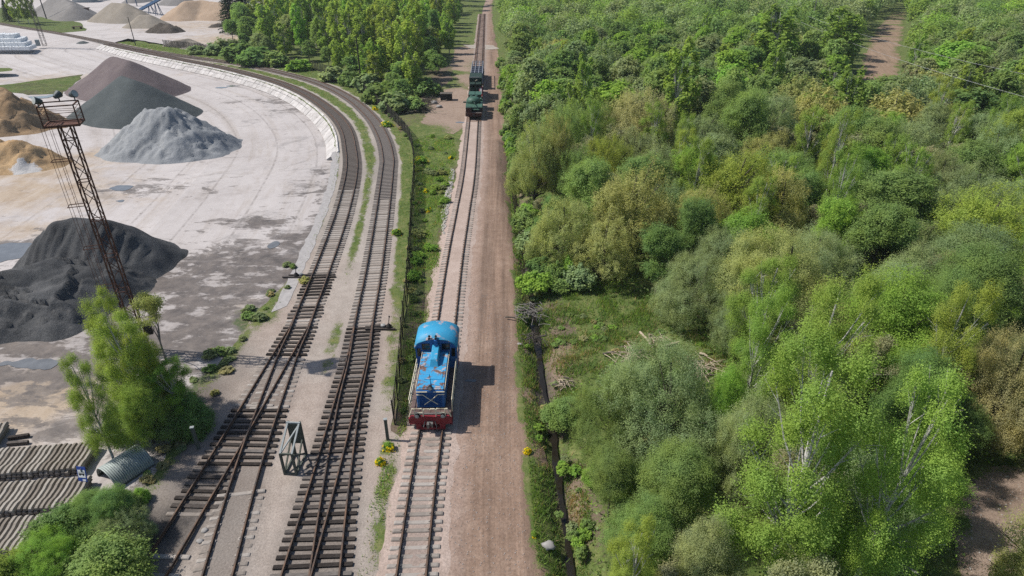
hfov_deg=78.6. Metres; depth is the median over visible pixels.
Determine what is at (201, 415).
shrub
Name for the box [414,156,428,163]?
shrub
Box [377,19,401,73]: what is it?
birch tree
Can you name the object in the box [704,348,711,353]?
weed clump
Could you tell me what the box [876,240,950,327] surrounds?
deciduous tree
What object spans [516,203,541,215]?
shrub
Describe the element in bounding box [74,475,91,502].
concrete sleeper
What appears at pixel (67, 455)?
concrete sleeper
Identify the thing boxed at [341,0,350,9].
birch tree
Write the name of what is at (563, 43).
birch tree
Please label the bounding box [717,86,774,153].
deciduous tree
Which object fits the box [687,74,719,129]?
deciduous tree
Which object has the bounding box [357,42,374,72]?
birch tree
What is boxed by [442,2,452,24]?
birch tree
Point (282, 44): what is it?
birch tree
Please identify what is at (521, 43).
deciduous tree
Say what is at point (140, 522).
willow tree
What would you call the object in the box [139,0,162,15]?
conveyor
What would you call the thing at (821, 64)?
deciduous tree
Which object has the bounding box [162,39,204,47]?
earth mound
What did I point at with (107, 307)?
birch tree
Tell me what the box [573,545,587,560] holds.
weed clump
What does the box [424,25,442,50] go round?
deciduous tree
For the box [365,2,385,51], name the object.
birch tree
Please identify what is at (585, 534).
weed clump
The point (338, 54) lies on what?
birch tree
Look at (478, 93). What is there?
equipment box
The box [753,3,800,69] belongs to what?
birch tree
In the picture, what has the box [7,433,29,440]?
loose beam
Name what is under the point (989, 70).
deciduous tree
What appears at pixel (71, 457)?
concrete sleeper
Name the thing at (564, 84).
deciduous tree
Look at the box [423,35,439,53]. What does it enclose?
deciduous tree
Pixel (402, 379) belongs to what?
weed clump
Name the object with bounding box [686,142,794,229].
willow tree
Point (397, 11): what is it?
birch tree
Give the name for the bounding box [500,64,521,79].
deciduous tree
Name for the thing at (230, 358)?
weed clump
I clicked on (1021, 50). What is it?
deciduous tree
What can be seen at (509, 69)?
birch tree
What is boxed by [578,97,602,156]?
birch tree
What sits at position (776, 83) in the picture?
deciduous tree
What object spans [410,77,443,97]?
shrub
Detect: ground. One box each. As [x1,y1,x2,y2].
[115,0,1023,575]
[117,41,411,575]
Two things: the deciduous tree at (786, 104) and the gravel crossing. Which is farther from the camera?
the gravel crossing
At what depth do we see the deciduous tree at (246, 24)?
192.13 m
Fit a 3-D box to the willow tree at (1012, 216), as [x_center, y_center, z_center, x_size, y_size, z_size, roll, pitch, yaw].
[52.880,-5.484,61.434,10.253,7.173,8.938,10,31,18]
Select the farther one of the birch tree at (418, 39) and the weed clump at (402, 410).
the birch tree at (418, 39)
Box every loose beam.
[6,440,28,445]
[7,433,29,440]
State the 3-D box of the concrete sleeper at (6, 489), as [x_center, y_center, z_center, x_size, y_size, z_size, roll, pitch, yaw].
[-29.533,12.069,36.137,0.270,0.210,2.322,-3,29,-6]
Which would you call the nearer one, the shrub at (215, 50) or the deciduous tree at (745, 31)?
the deciduous tree at (745, 31)
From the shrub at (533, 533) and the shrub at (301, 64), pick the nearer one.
the shrub at (533, 533)
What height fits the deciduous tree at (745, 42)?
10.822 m
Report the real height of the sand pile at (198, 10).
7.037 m
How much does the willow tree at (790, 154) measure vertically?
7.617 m
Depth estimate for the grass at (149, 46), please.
119.84 m
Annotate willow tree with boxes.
[91,503,158,560]
[503,117,561,205]
[506,61,540,84]
[516,89,566,136]
[516,125,554,154]
[523,193,603,265]
[527,40,557,65]
[529,105,576,195]
[536,28,561,49]
[537,94,587,163]
[540,36,566,50]
[551,94,624,157]
[555,141,596,208]
[565,367,639,467]
[566,211,642,282]
[583,132,637,200]
[586,38,622,65]
[588,152,681,257]
[590,329,734,486]
[598,83,679,158]
[598,87,648,142]
[608,123,666,174]
[635,176,688,239]
[639,133,683,199]
[640,571,684,575]
[646,246,738,333]
[666,112,739,168]
[667,34,695,52]
[669,181,733,264]
[677,221,762,310]
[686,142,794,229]
[687,58,721,79]
[702,46,729,70]
[704,274,796,357]
[708,375,799,505]
[709,219,861,343]
[738,144,822,208]
[738,163,813,240]
[739,126,799,178]
[740,83,800,152]
[744,28,758,47]
[750,67,782,79]
[772,220,868,304]
[773,47,812,79]
[773,72,835,101]
[776,426,940,575]
[780,70,826,95]
[789,76,849,142]
[863,84,929,132]
[875,69,928,106]
[886,216,947,272]
[892,112,948,183]
[899,48,932,73]
[908,70,949,100]
[909,32,940,50]
[909,98,977,141]
[912,65,944,79]
[915,38,946,56]
[915,145,974,207]
[918,183,981,245]
[919,155,1022,232]
[924,177,1023,264]
[955,318,1023,465]
[963,113,1023,181]
[976,174,1023,225]
[978,332,1023,409]
[980,23,1017,45]
[981,498,1023,575]
[990,43,1023,65]
[992,202,1023,238]
[997,289,1023,348]
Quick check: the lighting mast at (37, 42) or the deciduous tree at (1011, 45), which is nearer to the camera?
the deciduous tree at (1011, 45)
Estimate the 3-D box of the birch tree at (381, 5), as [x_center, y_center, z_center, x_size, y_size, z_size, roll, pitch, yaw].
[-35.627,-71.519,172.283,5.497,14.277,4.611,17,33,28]
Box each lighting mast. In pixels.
[27,0,46,45]
[32,90,153,339]
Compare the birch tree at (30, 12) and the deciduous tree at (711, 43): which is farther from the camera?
the birch tree at (30, 12)
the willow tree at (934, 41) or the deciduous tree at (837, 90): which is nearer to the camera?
the deciduous tree at (837, 90)
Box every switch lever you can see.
[282,265,315,277]
[365,316,394,329]
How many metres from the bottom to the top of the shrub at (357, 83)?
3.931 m
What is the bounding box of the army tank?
[463,95,482,111]
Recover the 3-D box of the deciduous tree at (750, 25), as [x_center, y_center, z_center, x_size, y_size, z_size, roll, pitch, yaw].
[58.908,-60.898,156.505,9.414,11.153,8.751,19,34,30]
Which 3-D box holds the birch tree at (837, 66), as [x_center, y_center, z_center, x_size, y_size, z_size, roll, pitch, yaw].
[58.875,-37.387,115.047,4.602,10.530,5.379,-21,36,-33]
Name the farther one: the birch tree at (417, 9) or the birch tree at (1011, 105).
the birch tree at (417, 9)
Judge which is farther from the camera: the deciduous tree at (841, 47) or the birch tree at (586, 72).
the deciduous tree at (841, 47)
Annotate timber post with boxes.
[189,426,200,449]
[383,418,388,440]
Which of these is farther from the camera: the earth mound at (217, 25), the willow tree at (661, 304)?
the earth mound at (217, 25)
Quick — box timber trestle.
[279,421,307,475]
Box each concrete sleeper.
[0,421,8,436]
[0,424,9,440]
[0,428,9,443]
[0,446,25,475]
[0,447,10,460]
[0,447,14,465]
[0,447,20,473]
[0,480,19,506]
[0,480,24,512]
[0,481,8,494]
[0,481,13,500]
[0,516,17,542]
[0,516,23,552]
[0,517,11,535]
[2,515,29,551]
[5,479,30,511]
[6,446,30,474]
[8,515,34,552]
[9,480,35,512]
[12,445,36,473]
[15,514,41,547]
[16,445,41,473]
[17,478,41,510]
[22,445,47,473]
[23,478,47,510]
[27,445,51,473]
[28,478,52,510]
[33,444,57,472]
[34,477,58,509]
[39,443,62,471]
[39,477,64,509]
[44,443,67,471]
[44,477,69,509]
[49,444,72,471]
[50,477,74,509]
[55,443,77,470]
[57,476,78,507]
[60,442,82,470]
[64,481,82,504]
[66,442,87,469]
[71,444,89,469]
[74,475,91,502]
[76,449,98,475]
[78,444,97,466]
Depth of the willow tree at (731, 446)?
34.70 m
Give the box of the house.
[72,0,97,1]
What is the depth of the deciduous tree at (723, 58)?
117.16 m
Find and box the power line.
[806,16,1023,96]
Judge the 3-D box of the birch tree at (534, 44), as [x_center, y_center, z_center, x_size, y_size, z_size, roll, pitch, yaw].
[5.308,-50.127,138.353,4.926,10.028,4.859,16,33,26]
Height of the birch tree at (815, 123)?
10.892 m
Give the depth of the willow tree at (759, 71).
117.88 m
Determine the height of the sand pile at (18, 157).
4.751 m
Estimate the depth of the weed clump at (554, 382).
46.33 m
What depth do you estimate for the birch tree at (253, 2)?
202.67 m
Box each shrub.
[0,541,42,575]
[3,521,85,575]
[17,498,102,575]
[54,523,159,575]
[101,398,152,451]
[122,486,142,508]
[133,487,151,507]
[145,402,191,443]
[165,390,217,444]
[185,45,205,54]
[201,42,223,55]
[212,37,240,53]
[218,43,254,62]
[233,46,278,66]
[261,50,288,66]
[284,58,311,71]
[317,66,342,81]
[337,68,359,86]
[349,73,383,91]
[360,81,387,103]
[375,456,385,466]
[377,91,409,113]
[381,121,394,126]
[382,441,395,452]
[390,228,401,235]
[405,95,426,111]
[407,269,421,281]
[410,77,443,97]
[411,228,425,235]
[412,250,425,257]
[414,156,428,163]
[423,242,437,250]
[424,207,431,212]
[431,184,440,189]
[438,169,447,174]
[438,196,450,203]
[443,134,453,139]
[494,57,505,67]
[496,82,505,88]
[497,101,512,113]
[498,98,513,106]
[498,126,510,135]
[499,94,508,103]
[502,132,513,141]
[503,136,513,147]
[504,141,514,151]
[505,134,526,143]
[505,147,517,155]
[506,152,515,160]
[510,206,537,232]
[511,127,519,135]
[513,138,522,149]
[514,230,545,253]
[514,270,554,295]
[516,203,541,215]
[523,251,542,261]
[523,447,531,455]
[524,223,542,236]
[525,256,552,273]
[531,530,536,538]
[535,394,587,432]
[544,259,565,280]
[546,231,562,245]
[549,278,573,294]
[561,262,597,290]
[562,252,573,278]
[580,466,598,489]
[602,367,620,389]
[616,396,643,432]
[633,455,651,494]
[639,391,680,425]
[654,367,690,390]
[846,441,892,468]
[873,259,887,271]
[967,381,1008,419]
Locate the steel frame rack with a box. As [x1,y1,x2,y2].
[471,61,483,83]
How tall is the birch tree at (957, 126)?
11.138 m
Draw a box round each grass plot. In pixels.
[0,8,85,32]
[0,68,12,71]
[0,74,82,94]
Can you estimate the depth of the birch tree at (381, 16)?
148.37 m
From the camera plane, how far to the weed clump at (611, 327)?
52.71 m
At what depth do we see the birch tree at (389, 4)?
178.66 m
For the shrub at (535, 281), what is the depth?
57.18 m
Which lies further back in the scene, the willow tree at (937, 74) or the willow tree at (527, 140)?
the willow tree at (937, 74)
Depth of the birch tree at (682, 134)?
74.62 m
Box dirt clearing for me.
[420,47,473,133]
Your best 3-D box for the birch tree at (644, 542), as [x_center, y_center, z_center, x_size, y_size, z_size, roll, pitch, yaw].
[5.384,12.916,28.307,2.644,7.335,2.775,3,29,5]
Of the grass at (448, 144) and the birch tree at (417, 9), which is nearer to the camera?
the grass at (448, 144)
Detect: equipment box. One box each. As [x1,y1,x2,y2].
[469,91,474,96]
[475,91,480,97]
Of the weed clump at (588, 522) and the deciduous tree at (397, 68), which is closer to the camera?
the weed clump at (588, 522)
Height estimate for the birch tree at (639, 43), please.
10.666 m
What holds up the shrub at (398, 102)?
on the ground at (465, 28)
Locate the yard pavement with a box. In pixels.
[0,0,331,575]
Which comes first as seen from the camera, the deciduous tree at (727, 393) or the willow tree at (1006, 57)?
the deciduous tree at (727, 393)
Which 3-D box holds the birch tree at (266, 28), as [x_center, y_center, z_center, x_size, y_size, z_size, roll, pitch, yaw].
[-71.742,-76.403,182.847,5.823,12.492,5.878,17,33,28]
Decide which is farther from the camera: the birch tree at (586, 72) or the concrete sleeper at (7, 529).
the birch tree at (586, 72)
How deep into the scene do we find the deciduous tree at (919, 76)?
111.50 m
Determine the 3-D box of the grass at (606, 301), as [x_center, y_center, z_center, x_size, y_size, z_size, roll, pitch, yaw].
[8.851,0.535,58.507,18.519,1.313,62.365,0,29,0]
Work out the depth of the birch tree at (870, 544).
26.57 m
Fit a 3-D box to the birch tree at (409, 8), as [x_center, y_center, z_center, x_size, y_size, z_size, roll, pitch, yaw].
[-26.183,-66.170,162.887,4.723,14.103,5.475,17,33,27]
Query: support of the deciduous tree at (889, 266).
on the ground at (465, 28)
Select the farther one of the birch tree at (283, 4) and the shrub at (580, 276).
the birch tree at (283, 4)
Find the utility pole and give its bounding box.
[355,38,360,77]
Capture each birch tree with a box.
[4,0,23,23]
[16,0,30,24]
[22,0,37,20]
[57,347,130,461]
[76,283,142,390]
[88,307,170,407]
[119,331,176,398]
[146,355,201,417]
[246,0,263,17]
[254,3,276,40]
[264,0,283,33]
[269,0,285,16]
[273,22,293,55]
[280,0,288,15]
[284,0,293,11]
[289,0,302,13]
[289,3,307,54]
[293,0,311,39]
[301,0,318,47]
[311,0,334,59]
[322,3,333,38]
[325,6,347,49]
[328,0,345,55]
[330,40,345,67]
[337,1,361,58]
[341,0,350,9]
[346,3,366,45]
[348,0,359,15]
[351,10,374,57]
[357,0,366,14]
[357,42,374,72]
[361,4,373,21]
[362,0,374,7]
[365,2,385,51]
[365,50,385,82]
[367,37,385,75]
[373,0,383,27]
[375,4,393,71]
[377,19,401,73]
[379,0,394,22]
[385,1,399,38]
[389,19,415,65]
[393,0,399,16]
[395,0,416,24]
[399,20,424,68]
[401,4,419,41]
[401,52,425,88]
[405,10,426,58]
[409,0,424,35]
[412,1,427,27]
[420,0,429,22]
[430,0,442,16]
[430,28,443,55]
[436,11,446,37]
[439,16,451,42]
[441,19,456,53]
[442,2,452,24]
[442,2,458,23]
[444,0,455,17]
[445,10,453,21]
[449,0,460,19]
[504,64,517,102]
[518,119,538,166]
[529,37,543,57]
[557,39,573,51]
[563,79,584,127]
[574,51,596,108]
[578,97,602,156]
[579,87,601,135]
[597,37,611,56]
[605,513,660,575]
[634,34,651,51]
[638,97,669,157]
[658,36,702,141]
[670,125,697,185]
[674,110,696,151]
[674,132,716,200]
[697,12,711,32]
[704,305,897,575]
[711,43,731,59]
[723,251,803,370]
[723,279,799,418]
[740,172,777,228]
[749,32,758,47]
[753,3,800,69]
[761,41,787,83]
[763,256,888,438]
[769,150,799,220]
[789,104,832,171]
[809,105,863,205]
[811,140,868,247]
[815,129,851,190]
[818,55,850,91]
[819,5,864,80]
[822,359,978,575]
[835,64,869,111]
[876,131,912,170]
[893,140,935,212]
[902,33,928,71]
[913,277,1007,398]
[915,75,961,140]
[940,97,975,148]
[950,30,971,41]
[954,64,984,92]
[961,27,976,41]
[981,92,1020,137]
[1002,138,1023,203]
[1009,216,1023,269]
[1011,57,1023,85]
[1018,63,1023,91]
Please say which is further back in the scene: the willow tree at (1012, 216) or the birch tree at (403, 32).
the birch tree at (403, 32)
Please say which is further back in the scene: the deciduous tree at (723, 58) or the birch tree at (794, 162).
the deciduous tree at (723, 58)
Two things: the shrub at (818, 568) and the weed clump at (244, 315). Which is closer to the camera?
the shrub at (818, 568)
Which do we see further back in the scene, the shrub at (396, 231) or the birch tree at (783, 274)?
the shrub at (396, 231)
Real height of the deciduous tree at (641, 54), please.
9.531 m
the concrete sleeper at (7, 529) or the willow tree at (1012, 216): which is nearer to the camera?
the concrete sleeper at (7, 529)
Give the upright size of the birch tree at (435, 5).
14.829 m
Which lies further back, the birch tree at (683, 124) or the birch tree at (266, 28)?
the birch tree at (266, 28)
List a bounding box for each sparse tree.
[128,289,166,359]
[533,197,546,215]
[568,134,599,159]
[584,168,619,185]
[605,123,637,171]
[656,523,698,575]
[745,443,861,531]
[761,119,797,151]
[765,315,815,342]
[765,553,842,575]
[794,128,821,151]
[795,204,826,225]
[827,130,870,166]
[837,331,903,410]
[846,203,872,214]
[854,203,870,271]
[900,60,919,71]
[900,68,919,76]
[905,145,946,172]
[927,250,965,274]
[932,142,960,151]
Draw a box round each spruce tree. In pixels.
[1,0,15,21]
[216,0,235,33]
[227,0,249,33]
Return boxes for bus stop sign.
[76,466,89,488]
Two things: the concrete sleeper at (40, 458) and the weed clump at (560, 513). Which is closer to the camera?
the weed clump at (560, 513)
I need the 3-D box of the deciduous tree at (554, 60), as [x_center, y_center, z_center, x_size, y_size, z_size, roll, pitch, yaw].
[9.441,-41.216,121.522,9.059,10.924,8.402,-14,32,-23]
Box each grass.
[101,41,411,565]
[357,136,456,575]
[510,192,741,575]
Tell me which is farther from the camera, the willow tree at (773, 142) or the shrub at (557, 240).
the willow tree at (773, 142)
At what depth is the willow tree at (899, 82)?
98.60 m
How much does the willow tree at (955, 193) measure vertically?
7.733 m
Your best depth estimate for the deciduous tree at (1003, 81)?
96.85 m
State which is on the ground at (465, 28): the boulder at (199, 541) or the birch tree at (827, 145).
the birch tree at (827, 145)
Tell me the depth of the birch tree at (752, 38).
139.29 m
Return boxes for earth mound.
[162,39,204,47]
[208,23,222,27]
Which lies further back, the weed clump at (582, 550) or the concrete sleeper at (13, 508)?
the concrete sleeper at (13, 508)
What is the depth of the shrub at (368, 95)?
123.52 m
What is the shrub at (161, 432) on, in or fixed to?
on the gravel ground at (309, 398)
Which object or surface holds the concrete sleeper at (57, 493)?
on the concrete sleeper
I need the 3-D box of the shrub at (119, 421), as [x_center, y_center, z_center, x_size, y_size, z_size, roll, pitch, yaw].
[-24.989,8.432,40.467,3.322,3.378,3.411,-22,36,-34]
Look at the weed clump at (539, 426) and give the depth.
42.11 m
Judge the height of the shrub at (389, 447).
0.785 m
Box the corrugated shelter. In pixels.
[96,445,154,486]
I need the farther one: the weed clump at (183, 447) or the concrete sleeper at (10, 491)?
the weed clump at (183, 447)
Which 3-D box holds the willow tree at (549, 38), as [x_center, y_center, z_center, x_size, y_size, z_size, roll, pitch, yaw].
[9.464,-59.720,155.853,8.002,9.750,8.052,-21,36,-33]
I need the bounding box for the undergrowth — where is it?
[510,74,1023,575]
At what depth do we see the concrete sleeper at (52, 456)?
38.90 m
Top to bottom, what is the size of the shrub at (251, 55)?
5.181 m
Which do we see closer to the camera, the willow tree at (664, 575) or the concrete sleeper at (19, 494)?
the willow tree at (664, 575)
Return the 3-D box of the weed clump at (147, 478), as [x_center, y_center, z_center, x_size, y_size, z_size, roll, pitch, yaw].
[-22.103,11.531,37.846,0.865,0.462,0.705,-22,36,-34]
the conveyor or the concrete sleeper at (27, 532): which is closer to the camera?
the concrete sleeper at (27, 532)
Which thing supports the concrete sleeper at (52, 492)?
on the concrete sleeper
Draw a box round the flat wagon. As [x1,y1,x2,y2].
[465,98,482,117]
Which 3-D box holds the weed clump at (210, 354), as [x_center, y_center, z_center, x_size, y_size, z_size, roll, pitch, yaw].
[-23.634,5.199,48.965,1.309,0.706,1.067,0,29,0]
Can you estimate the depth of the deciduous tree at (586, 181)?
63.86 m
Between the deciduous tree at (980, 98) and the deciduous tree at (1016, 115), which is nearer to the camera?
the deciduous tree at (1016, 115)
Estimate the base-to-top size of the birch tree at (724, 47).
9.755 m
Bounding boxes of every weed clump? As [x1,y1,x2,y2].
[139,474,153,483]
[155,443,171,452]
[155,460,170,469]
[176,445,186,450]
[190,377,198,382]
[200,364,217,371]
[201,349,217,359]
[210,389,219,396]
[212,346,225,353]
[218,365,234,373]
[219,361,228,365]
[223,356,236,361]
[225,346,234,353]
[238,335,246,340]
[240,311,253,319]
[246,304,254,310]
[246,312,255,320]
[250,312,264,320]
[254,312,267,321]
[282,261,290,266]
[298,276,310,283]
[397,376,406,383]
[400,407,406,413]
[408,287,416,292]
[408,353,415,361]
[409,295,418,302]
[410,256,422,264]
[412,246,420,250]
[413,290,422,294]
[417,234,424,238]
[429,169,438,175]
[429,189,436,194]
[519,315,528,321]
[530,296,538,301]
[532,423,544,430]
[535,434,542,441]
[550,380,558,387]
[554,510,563,518]
[555,462,571,476]
[556,339,565,344]
[560,454,570,463]
[565,521,578,532]
[565,530,579,539]
[569,339,577,343]
[569,464,582,477]
[571,536,584,549]
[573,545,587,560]
[576,527,592,540]
[579,335,588,341]
[581,517,594,530]
[599,334,607,340]
[607,324,617,329]
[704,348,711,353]
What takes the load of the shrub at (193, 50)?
on the ground at (465, 28)
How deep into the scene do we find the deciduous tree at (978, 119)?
88.44 m
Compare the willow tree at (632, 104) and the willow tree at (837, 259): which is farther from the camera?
the willow tree at (632, 104)
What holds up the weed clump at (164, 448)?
on the yard pavement
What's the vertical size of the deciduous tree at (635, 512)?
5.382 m
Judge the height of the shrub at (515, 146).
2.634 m
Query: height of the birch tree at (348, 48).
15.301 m
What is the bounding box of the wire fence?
[162,40,414,424]
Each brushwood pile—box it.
[378,101,443,114]
[420,95,445,103]
[505,302,552,324]
[518,331,547,345]
[552,376,576,389]
[602,341,654,364]
[643,332,669,344]
[684,356,728,387]
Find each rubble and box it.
[418,282,528,572]
[440,168,455,233]
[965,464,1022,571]
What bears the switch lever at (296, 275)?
on the concrete strip
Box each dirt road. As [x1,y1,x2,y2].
[448,0,557,575]
[855,12,905,82]
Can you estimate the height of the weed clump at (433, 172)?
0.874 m
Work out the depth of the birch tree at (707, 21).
153.27 m
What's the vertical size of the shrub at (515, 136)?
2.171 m
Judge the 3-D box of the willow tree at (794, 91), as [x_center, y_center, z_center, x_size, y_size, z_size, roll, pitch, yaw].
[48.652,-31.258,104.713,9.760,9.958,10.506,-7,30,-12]
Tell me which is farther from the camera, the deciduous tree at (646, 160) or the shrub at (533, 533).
the deciduous tree at (646, 160)
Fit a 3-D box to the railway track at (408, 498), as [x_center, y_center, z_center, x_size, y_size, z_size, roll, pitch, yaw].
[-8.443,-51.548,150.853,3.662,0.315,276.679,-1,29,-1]
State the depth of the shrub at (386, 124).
108.95 m
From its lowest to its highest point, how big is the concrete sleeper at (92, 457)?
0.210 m
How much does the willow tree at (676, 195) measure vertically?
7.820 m
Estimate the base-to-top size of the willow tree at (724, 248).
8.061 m
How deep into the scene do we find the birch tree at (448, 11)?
207.69 m
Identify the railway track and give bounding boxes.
[0,23,397,575]
[103,43,361,575]
[193,295,319,575]
[308,302,376,575]
[385,14,485,575]
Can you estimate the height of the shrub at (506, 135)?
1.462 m
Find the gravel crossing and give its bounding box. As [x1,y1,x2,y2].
[464,45,498,49]
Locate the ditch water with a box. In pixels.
[504,148,575,575]
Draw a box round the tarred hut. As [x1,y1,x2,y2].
[440,92,452,100]
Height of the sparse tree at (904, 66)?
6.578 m
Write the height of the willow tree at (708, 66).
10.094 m
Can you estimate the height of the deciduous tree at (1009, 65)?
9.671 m
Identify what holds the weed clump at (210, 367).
on the yard pavement
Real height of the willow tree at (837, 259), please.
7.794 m
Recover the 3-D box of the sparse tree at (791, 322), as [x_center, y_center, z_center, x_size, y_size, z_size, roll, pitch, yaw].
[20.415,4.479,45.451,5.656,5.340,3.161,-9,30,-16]
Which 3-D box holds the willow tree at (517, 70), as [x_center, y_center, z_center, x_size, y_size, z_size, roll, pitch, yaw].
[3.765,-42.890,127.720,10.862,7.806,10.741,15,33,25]
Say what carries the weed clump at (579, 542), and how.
on the ground at (465, 28)
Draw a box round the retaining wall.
[95,45,339,159]
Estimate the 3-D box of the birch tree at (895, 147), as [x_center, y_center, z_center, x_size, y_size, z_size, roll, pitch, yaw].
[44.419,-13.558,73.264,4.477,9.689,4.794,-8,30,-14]
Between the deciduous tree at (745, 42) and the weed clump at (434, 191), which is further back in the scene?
the deciduous tree at (745, 42)
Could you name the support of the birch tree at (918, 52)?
on the ground at (465, 28)
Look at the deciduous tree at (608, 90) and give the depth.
96.17 m
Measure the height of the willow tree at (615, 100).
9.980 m
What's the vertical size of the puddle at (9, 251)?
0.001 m
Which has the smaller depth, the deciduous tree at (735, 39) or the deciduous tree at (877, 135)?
the deciduous tree at (877, 135)
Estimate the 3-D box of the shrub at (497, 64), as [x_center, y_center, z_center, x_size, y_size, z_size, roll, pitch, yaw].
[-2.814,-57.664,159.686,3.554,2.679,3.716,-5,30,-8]
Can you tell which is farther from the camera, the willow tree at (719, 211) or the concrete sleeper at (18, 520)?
the willow tree at (719, 211)
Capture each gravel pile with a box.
[0,257,156,343]
[12,217,188,278]
[34,0,96,20]
[64,57,190,100]
[66,76,202,128]
[87,3,149,23]
[94,106,242,164]
[122,0,152,2]
[122,15,173,28]
[145,23,185,33]
[158,0,191,5]
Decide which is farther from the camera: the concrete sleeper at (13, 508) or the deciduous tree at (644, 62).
the deciduous tree at (644, 62)
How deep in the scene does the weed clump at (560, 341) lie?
50.78 m
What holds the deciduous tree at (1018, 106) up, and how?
on the ground at (465, 28)
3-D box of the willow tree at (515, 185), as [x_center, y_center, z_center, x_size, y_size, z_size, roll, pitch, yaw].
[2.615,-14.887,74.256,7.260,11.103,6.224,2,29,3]
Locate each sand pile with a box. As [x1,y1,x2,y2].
[0,87,67,136]
[0,139,70,174]
[160,0,225,21]
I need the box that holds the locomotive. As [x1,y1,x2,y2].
[408,320,459,429]
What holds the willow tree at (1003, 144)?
on the ground at (465, 28)
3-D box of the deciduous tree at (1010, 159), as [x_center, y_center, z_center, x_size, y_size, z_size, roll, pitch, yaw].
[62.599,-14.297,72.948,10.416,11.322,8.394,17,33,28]
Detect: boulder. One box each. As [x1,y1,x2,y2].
[196,538,203,543]
[201,527,208,532]
[541,540,555,550]
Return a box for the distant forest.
[246,0,1023,51]
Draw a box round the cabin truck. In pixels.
[469,73,481,90]
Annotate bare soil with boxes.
[949,459,1023,575]
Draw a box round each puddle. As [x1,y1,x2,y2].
[0,243,31,261]
[0,358,57,369]
[29,94,52,98]
[109,185,132,190]
[267,241,279,248]
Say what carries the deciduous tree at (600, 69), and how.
on the ground at (465, 28)
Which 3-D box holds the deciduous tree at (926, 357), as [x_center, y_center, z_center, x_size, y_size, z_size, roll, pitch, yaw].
[24.747,6.864,38.181,5.954,8.292,4.870,-16,33,-26]
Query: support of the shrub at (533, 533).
on the ground at (465, 28)
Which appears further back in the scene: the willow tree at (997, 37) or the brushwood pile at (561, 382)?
the willow tree at (997, 37)
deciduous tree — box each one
[62,486,139,550]
[86,483,137,536]
[111,378,169,452]
[222,19,238,38]
[230,1,243,18]
[232,1,254,28]
[236,16,256,35]
[237,33,250,43]
[249,31,264,46]
[251,17,264,33]
[252,4,268,27]
[259,36,274,50]
[268,34,279,49]
[275,14,297,52]
[299,40,315,60]
[309,16,326,45]
[309,19,326,56]
[319,46,332,63]
[340,55,361,72]
[380,71,400,93]
[388,79,412,96]
[389,61,413,84]
[421,49,439,67]
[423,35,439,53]
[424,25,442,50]
[424,54,447,73]
[427,8,440,32]
[499,56,523,71]
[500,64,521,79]
[503,21,534,50]
[503,32,537,60]
[504,71,537,99]
[505,50,524,63]
[505,105,526,127]
[507,102,531,135]
[508,57,555,105]
[509,21,534,53]
[526,79,566,117]
[533,191,564,228]
[538,77,575,103]
[543,43,562,53]
[544,47,579,77]
[545,30,576,41]
[546,66,576,102]
[559,152,616,226]
[562,40,587,75]
[570,30,599,47]
[574,75,603,92]
[576,45,599,63]
[580,26,600,51]
[582,438,643,524]
[585,78,644,110]
[587,55,612,81]
[588,58,612,83]
[590,26,608,38]
[594,490,694,566]
[604,21,628,43]
[607,53,644,86]
[611,31,632,42]
[612,39,630,59]
[615,149,678,221]
[616,74,637,90]
[621,45,656,64]
[625,430,722,540]
[627,34,655,54]
[631,25,643,36]
[632,77,649,97]
[636,220,686,294]
[640,53,675,77]
[640,57,650,77]
[640,63,685,126]
[645,51,677,89]
[650,34,675,52]
[652,27,683,45]
[654,43,681,54]
[665,86,699,120]
[666,509,749,575]
[669,144,728,199]
[675,193,723,264]
[678,59,700,76]
[682,46,715,67]
[685,64,719,83]
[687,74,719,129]
[692,23,711,41]
[695,32,725,65]
[696,130,744,170]
[698,361,750,430]
[700,77,742,135]
[710,201,784,262]
[712,61,748,90]
[714,48,759,77]
[715,66,751,113]
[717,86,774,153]
[722,30,747,50]
[726,27,749,36]
[731,39,754,50]
[733,91,794,133]
[736,44,765,74]
[740,332,862,416]
[743,20,764,37]
[744,73,774,97]
[759,74,786,93]
[771,35,800,56]
[776,56,825,87]
[783,166,828,219]
[792,39,822,62]
[794,92,836,141]
[799,58,839,86]
[801,28,826,43]
[810,193,865,270]
[816,101,884,172]
[818,38,851,71]
[824,53,851,78]
[825,154,877,202]
[827,257,980,400]
[830,74,857,92]
[840,196,928,274]
[843,141,896,201]
[844,79,884,92]
[847,258,922,338]
[851,38,861,59]
[852,113,908,169]
[852,162,949,249]
[853,80,893,109]
[860,339,965,450]
[869,74,908,89]
[870,435,979,556]
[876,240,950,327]
[877,108,912,135]
[902,74,938,90]
[904,390,999,463]
[905,40,934,60]
[907,57,937,74]
[910,100,956,149]
[918,217,1023,276]
[920,237,1023,344]
[922,257,990,378]
[925,41,951,68]
[926,39,997,76]
[928,87,1008,143]
[930,27,965,44]
[931,133,1011,183]
[933,68,967,90]
[937,45,994,84]
[944,63,983,90]
[952,110,1002,141]
[973,39,1000,54]
[979,103,1023,167]
[983,62,1004,79]
[983,67,1023,110]
[990,40,1020,62]
[991,59,1023,77]
[996,94,1023,125]
[997,138,1023,179]
[999,28,1023,49]
[1001,253,1023,318]
[1017,47,1023,55]
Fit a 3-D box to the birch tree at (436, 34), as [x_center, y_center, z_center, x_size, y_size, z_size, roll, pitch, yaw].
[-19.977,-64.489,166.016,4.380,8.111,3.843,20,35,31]
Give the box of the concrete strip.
[271,151,338,311]

